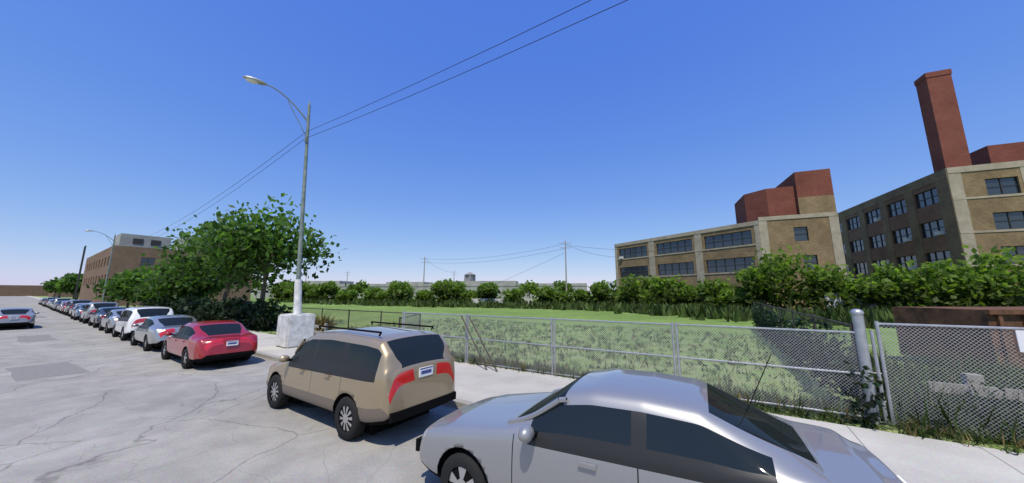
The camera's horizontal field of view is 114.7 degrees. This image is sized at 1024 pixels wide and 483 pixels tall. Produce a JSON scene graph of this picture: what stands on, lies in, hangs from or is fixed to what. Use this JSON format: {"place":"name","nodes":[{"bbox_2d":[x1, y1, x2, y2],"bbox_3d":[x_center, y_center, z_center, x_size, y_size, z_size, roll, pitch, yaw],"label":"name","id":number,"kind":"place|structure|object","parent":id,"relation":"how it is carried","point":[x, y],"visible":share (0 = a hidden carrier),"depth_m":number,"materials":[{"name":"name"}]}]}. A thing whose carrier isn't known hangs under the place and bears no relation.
{"place":"outdoors","nodes":[
{"label":"outdoors","id":0,"kind":"place"},
{"bbox_2d":[0,285,79,296],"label":"street end buildings","id":1,"kind":"structure","parent":0,"point":[21,290],"depth_m":303.39,"materials":[{"name":"brown brick"}]},
{"bbox_2d":[73,233,201,299],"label":"building","id":2,"kind":"structure","parent":0,"point":[121,239],"depth_m":76.58,"materials":[{"name":"grey"}]},
{"bbox_2d":[0,0,1023,293],"label":"sky","id":3,"kind":"structure","parent":0,"point":[632,120],"materials":[{"name":"blue"}]},
{"bbox_2d":[34,294,1023,454],"bbox_3d":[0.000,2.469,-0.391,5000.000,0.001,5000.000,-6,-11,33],"label":"terrain","id":4,"kind":"structure","parent":0,"point":[579,314],"depth_m":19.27,"materials":[{"name":"green plant"}]},
{"bbox_2d":[40,277,64,297],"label":"tree","id":5,"kind":"object","parent":4,"relation":"on","point":[50,286],"visible":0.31,"depth_m":137.45,"materials":[{"name":"green plant"}]},
{"bbox_2d":[56,273,79,299],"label":"tree","id":6,"kind":"object","parent":4,"relation":"on","point":[57,288],"visible":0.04,"depth_m":126.69,"materials":[{"name":"green plant"}]},
{"bbox_2d":[55,273,82,296],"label":"tree","id":7,"kind":"object","parent":4,"relation":"on","point":[67,283],"visible":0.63,"depth_m":111.55,"materials":[{"name":"green plant"}]},
{"bbox_2d":[86,266,141,307],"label":"tree","id":8,"kind":"object","parent":4,"relation":"on","point":[101,284],"visible":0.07,"depth_m":56.34,"materials":[{"name":"green plant"}]},
{"bbox_2d":[103,263,159,304],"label":"tree","id":9,"kind":"object","parent":4,"relation":"on","point":[122,286],"visible":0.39,"depth_m":48.36,"materials":[{"name":"green plant"}]},
{"bbox_2d":[78,245,252,305],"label":"brick warehouse","id":10,"kind":"structure","parent":4,"relation":"on","point":[123,259],"depth_m":71.19,"materials":[{"name":"brown brick"}]},
{"bbox_2d":[126,264,216,306],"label":"tree","id":11,"kind":"object","parent":4,"relation":"on","point":[138,293],"visible":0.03,"depth_m":42.93,"materials":[{"name":"green plant"}]},
{"bbox_2d":[136,257,237,304],"bbox_3d":[-38.233,5.335,39.079,8.893,6.951,9.002,-6,-11,33],"label":"tree","id":12,"kind":"object","parent":4,"relation":"on","point":[167,286],"visible":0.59,"depth_m":37.24,"materials":[{"name":"green plant"}]},
{"bbox_2d":[138,293,292,331],"bbox_3d":[-31.021,6.429,32.106,37.566,2.736,2.857,-6,-11,33],"label":"dark hedge","id":13,"kind":"object","parent":4,"relation":"on","point":[245,313],"visible":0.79,"depth_m":25.61,"materials":[{"name":"green plant"}]},
{"bbox_2d":[140,202,305,301],"bbox_3d":[-28.329,1.790,32.713,13.086,11.932,12.509,2,-9,-14],"label":"tree","id":14,"kind":"object","parent":4,"relation":"on","point":[190,269],"visible":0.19,"depth_m":31.41,"materials":[{"name":"green plant"}]},
{"bbox_2d":[0,296,458,482],"bbox_3d":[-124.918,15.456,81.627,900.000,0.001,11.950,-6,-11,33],"label":"road surface","id":15,"kind":"object","parent":4,"relation":"on","point":[125,411],"visible":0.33,"depth_m":6.23,"materials":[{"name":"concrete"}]},
{"bbox_2d":[0,308,39,328],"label":"silver car","id":16,"kind":"object","parent":15,"relation":"on","point":[17,317],"visible":1,"depth_m":23.09,"materials":[{"name":"paint"}]},
{"bbox_2d":[42,297,58,306],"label":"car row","id":17,"kind":"object","parent":15,"relation":"on","point":[46,299],"visible":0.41,"depth_m":62.74,"materials":[{"name":"grey paint"}]},
{"bbox_2d":[50,298,71,309],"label":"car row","id":18,"kind":"object","parent":15,"relation":"on","point":[57,299],"visible":0.42,"depth_m":50.41,"materials":[{"name":"beige paint"}]},
{"bbox_2d":[52,300,69,310],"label":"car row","id":19,"kind":"object","parent":15,"relation":"on","point":[55,306],"visible":0.35,"depth_m":47.16,"materials":[{"name":"grey paint"}]},
{"bbox_2d":[55,301,68,311],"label":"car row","id":20,"kind":"object","parent":15,"relation":"on","point":[58,307],"visible":0.23,"depth_m":44.07,"materials":[{"name":"silver paint"}]},
{"bbox_2d":[58,302,66,313],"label":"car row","id":21,"kind":"object","parent":15,"relation":"on","point":[61,308],"visible":0.23,"depth_m":40.72,"materials":[{"name":"red paint"}]},
{"bbox_2d":[63,300,91,315],"bbox_3d":[-51.498,7.801,38.946,4.658,1.766,2.230,-6,-11,33],"label":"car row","id":22,"kind":"object","parent":15,"relation":"on","point":[70,303],"visible":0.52,"depth_m":37.69,"materials":[{"name":"grey paint"}]},
{"bbox_2d":[67,303,87,317],"bbox_3d":[-46.497,7.424,35.637,4.831,1.476,2.180,-6,-11,33],"label":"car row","id":23,"kind":"object","parent":15,"relation":"on","point":[74,307],"visible":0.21,"depth_m":34.94,"materials":[{"name":"beige paint"}]},
{"bbox_2d":[70,304,86,319],"bbox_3d":[-41.693,6.896,32.298,4.831,1.476,2.180,-6,-11,33],"label":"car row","id":24,"kind":"object","parent":15,"relation":"on","point":[75,313],"visible":0.4,"depth_m":31.04,"materials":[{"name":"blue paint"}]},
{"bbox_2d":[79,302,118,323],"bbox_3d":[-36.429,6.224,28.989,4.658,1.766,2.230,-6,-11,33],"label":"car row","id":25,"kind":"object","parent":15,"relation":"on","point":[92,307],"visible":0.56,"depth_m":27.71,"materials":[{"name":"silver paint"}]},
{"bbox_2d":[88,307,126,327],"bbox_3d":[-31.232,5.827,25.554,4.831,1.476,2.180,-6,-11,33],"label":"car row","id":26,"kind":"object","parent":15,"relation":"on","point":[94,319],"visible":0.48,"depth_m":24.57,"materials":[{"name":"grey paint"}]},
{"bbox_2d":[98,309,124,332],"bbox_3d":[-26.178,5.295,22.192,4.831,1.476,2.180,-6,-11,33],"label":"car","id":27,"kind":"object","parent":15,"relation":"on","point":[107,322],"visible":0.37,"depth_m":21.09,"materials":[{"name":"grey paint"}]},
{"bbox_2d":[112,306,173,340],"bbox_3d":[-21.425,4.655,19.084,4.658,1.766,2.230,-6,-11,33],"label":"white suv","id":28,"kind":"object","parent":15,"relation":"on","point":[123,328],"visible":0.62,"depth_m":17.82,"materials":[{"name":"white paint"}]},
{"bbox_2d":[6,316,315,407],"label":"asphalt patches","id":29,"kind":"object","parent":15,"relation":"on","point":[39,371],"visible":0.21,"depth_m":10.87,"materials":[{"name":"grey asphalt"}]},
{"bbox_2d":[130,315,196,350],"bbox_3d":[-16.632,4.292,15.857,4.881,1.476,2.180,-6,-11,33],"label":"car","id":30,"kind":"object","parent":15,"relation":"on","point":[149,333],"visible":0.67,"depth_m":14.78,"materials":[{"name":"grey paint"}]},
{"bbox_2d":[161,320,257,368],"bbox_3d":[-11.557,3.762,12.514,4.831,1.477,2.180,-6,-11,33],"label":"car","id":31,"kind":"object","parent":15,"relation":"on","point":[197,343],"visible":1,"depth_m":11.43,"materials":[{"name":"paint"}]},
{"bbox_2d":[266,321,455,439],"bbox_3d":[-3.515,2.759,7.273,4.782,1.818,2.230,-6,-11,33],"label":"suv","id":32,"kind":"object","parent":15,"relation":"on","point":[358,381],"visible":1,"depth_m":6.02,"materials":[{"name":"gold paint"}]},
{"bbox_2d":[416,354,906,482],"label":"car","id":33,"kind":"object","parent":15,"relation":"on","point":[617,426],"visible":1,"depth_m":3.17,"materials":[{"name":"paint"}]},
{"bbox_2d":[168,193,347,316],"bbox_3d":[-18.584,1.235,23.082,10.814,10.010,11.517,3,-9,-16],"label":"tree","id":34,"kind":"object","parent":4,"relation":"on","point":[244,245],"visible":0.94,"depth_m":22.70,"materials":[{"name":"green plant"}]},
{"bbox_2d":[251,279,267,292],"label":"tree","id":35,"kind":"object","parent":4,"relation":"on","point":[259,286],"visible":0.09,"depth_m":150.25,"materials":[{"name":"green plant"}]},
{"bbox_2d":[267,306,420,329],"bbox_3d":[-27.484,6.716,31.379,58.734,1.550,2.442,-7,-11,36],"label":"old fence","id":36,"kind":"object","parent":4,"relation":"on","point":[380,318],"visible":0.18,"depth_m":18.83,"materials":[{"name":"grey"}]},
{"bbox_2d":[343,279,370,293],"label":"tree","id":37,"kind":"object","parent":4,"relation":"on","point":[360,287],"visible":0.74,"depth_m":146.47,"materials":[{"name":"green plant"}]},
{"bbox_2d":[255,240,566,299],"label":"utility poles","id":38,"kind":"object","parent":4,"relation":"on","point":[456,274],"visible":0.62,"depth_m":85.07,"materials":[{"name":"wood"}]},
{"bbox_2d":[252,272,586,297],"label":"buildings","id":39,"kind":"structure","parent":4,"relation":"on","point":[471,283],"depth_m":180.39,"materials":[{"name":"grey concrete"}]},
{"bbox_2d":[277,361,575,408],"bbox_3d":[-3.096,4.109,10.433,11.300,0.123,3.320,-6,-11,33],"label":"driveway apron","id":40,"kind":"object","parent":4,"relation":"on","point":[480,379],"visible":0.1,"depth_m":9.02,"materials":[{"name":"concrete"}]},
{"bbox_2d":[461,316,497,371],"bbox_3d":[-1.111,3.302,10.748,0.124,1.634,1.860,9,-13,-44],"label":"gate brace","id":41,"kind":"object","parent":40,"relation":"on","point":[481,342],"visible":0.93,"depth_m":10.72,"materials":[{"name":"grey metal"}]},
{"bbox_2d":[402,311,867,418],"bbox_3d":[1.187,3.108,9.750,13.214,1.670,0.056,-6,-11,31],"label":"chain-link fence","id":42,"kind":"object","parent":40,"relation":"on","point":[588,347],"visible":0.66,"depth_m":8.03,"materials":[{"name":"grey metal"}]},
{"bbox_2d":[26,296,1023,482],"bbox_3d":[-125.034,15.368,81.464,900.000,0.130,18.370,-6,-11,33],"label":"pavement and kerbs","id":43,"kind":"structure","parent":4,"relation":"on","point":[909,459],"depth_m":4.91,"materials":[{"name":"concrete"}]},
{"bbox_2d":[84,230,115,301],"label":"street lamp","id":44,"kind":"object","parent":43,"relation":"on","point":[109,262],"visible":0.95,"depth_m":50.59,"materials":[{"name":"grey metal"}]},
{"bbox_2d":[243,76,315,347],"bbox_3d":[-10.845,-1.475,15.204,1.326,12.430,3.701,-9,-13,44],"label":"street lamp","id":45,"kind":"object","parent":43,"relation":"on","point":[296,327],"visible":0.95,"depth_m":15.25,"materials":[{"name":"grey metal"},{"name":"concrete"},{"name":"glass"}]},
{"bbox_2d":[85,0,627,264],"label":"overhead wires","id":46,"kind":"object","parent":45,"relation":"hanging from","point":[413,94],"visible":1,"depth_m":11.32,"materials":[{"name":"black"}]},
{"bbox_2d":[516,280,538,298],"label":"tree","id":47,"kind":"object","parent":4,"relation":"on","point":[527,286],"visible":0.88,"depth_m":147.08,"materials":[{"name":"green plant"}]},
{"bbox_2d":[552,280,575,293],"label":"tree","id":48,"kind":"object","parent":4,"relation":"on","point":[561,286],"visible":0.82,"depth_m":156.47,"materials":[{"name":"green plant"}]},
{"bbox_2d":[609,280,616,292],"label":"tree","id":49,"kind":"object","parent":4,"relation":"on","point":[613,287],"visible":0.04,"depth_m":117.31,"materials":[{"name":"green plant"}]},
{"bbox_2d":[268,243,1023,311],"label":"lot edge shrubs","id":50,"kind":"object","parent":4,"relation":"on","point":[981,284],"visible":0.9,"depth_m":34.56,"materials":[{"name":"green plant"}]},
{"bbox_2d":[314,323,1023,414],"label":"timber rails","id":51,"kind":"object","parent":4,"relation":"on","point":[930,384],"visible":0.25,"depth_m":6.09,"materials":[{"name":"brown wood"}]},
{"bbox_2d":[614,220,767,303],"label":"school wing","id":52,"kind":"structure","parent":4,"relation":"on","point":[693,257],"depth_m":50.03,"materials":[{"name":"beige brick"}]},
{"bbox_2d":[472,292,1021,308],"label":"lot boundary walls","id":53,"kind":"structure","parent":4,"relation":"on","point":[839,300],"depth_m":32.49,"materials":[{"name":"concrete"}]},
{"bbox_2d":[753,301,866,415],"bbox_3d":[12.442,3.943,15.435,0.060,1.800,21.571,-6,-11,31],"label":"chain-link fence","id":54,"kind":"object","parent":4,"relation":"on","point":[813,317],"visible":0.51,"depth_m":8.03,"materials":[{"name":"grey metal"}]},
{"bbox_2d":[750,301,891,428],"bbox_3d":[11.927,3.852,14.667,0.789,2.109,21.413,-6,-11,31],"label":"fence creeper","id":55,"kind":"object","parent":4,"relation":"on","point":[763,319],"visible":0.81,"depth_m":8.09,"materials":[{"name":"green plant"}]},
{"bbox_2d":[850,309,888,424],"bbox_3d":[6.867,2.369,6.329,0.282,2.100,0.200,-1,-9,7],"label":"fence corner post","id":56,"kind":"object","parent":4,"relation":"on","point":[861,341],"visible":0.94,"depth_m":6.29,"materials":[{"name":"silver metal"}]},
{"bbox_2d":[838,68,1023,285],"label":"building","id":57,"kind":"structure","parent":4,"relation":"on","point":[955,201],"depth_m":36.73,"materials":[{"name":"beige brick"}]},
{"bbox_2d":[874,321,1023,441],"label":"neighbour fence","id":58,"kind":"object","parent":4,"relation":"on","point":[877,324],"visible":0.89,"depth_m":5.78,"materials":[{"name":"grey metal"}]},
{"bbox_2d":[1015,330,1023,351],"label":"fence sign","id":59,"kind":"object","parent":58,"relation":"attached to","point":[1020,336],"visible":1,"depth_m":5.41,"materials":[{"name":"white"}]},
{"bbox_2d":[892,307,1023,369],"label":"roll off skip","id":60,"kind":"object","parent":4,"relation":"on","point":[993,316],"visible":0.67,"depth_m":10.67,"materials":[{"name":"metal"}]},
{"bbox_2d":[425,244,759,289],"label":"utility wires","id":61,"kind":"object","parent":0,"point":[561,254],"visible":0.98,"depth_m":62.72,"materials":[{"name":"black metal"}]},
{"bbox_2d":[734,168,848,309],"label":"building","id":62,"kind":"structure","parent":0,"point":[794,210],"depth_m":41.56,"materials":[{"name":"beige brick"}]}
]}

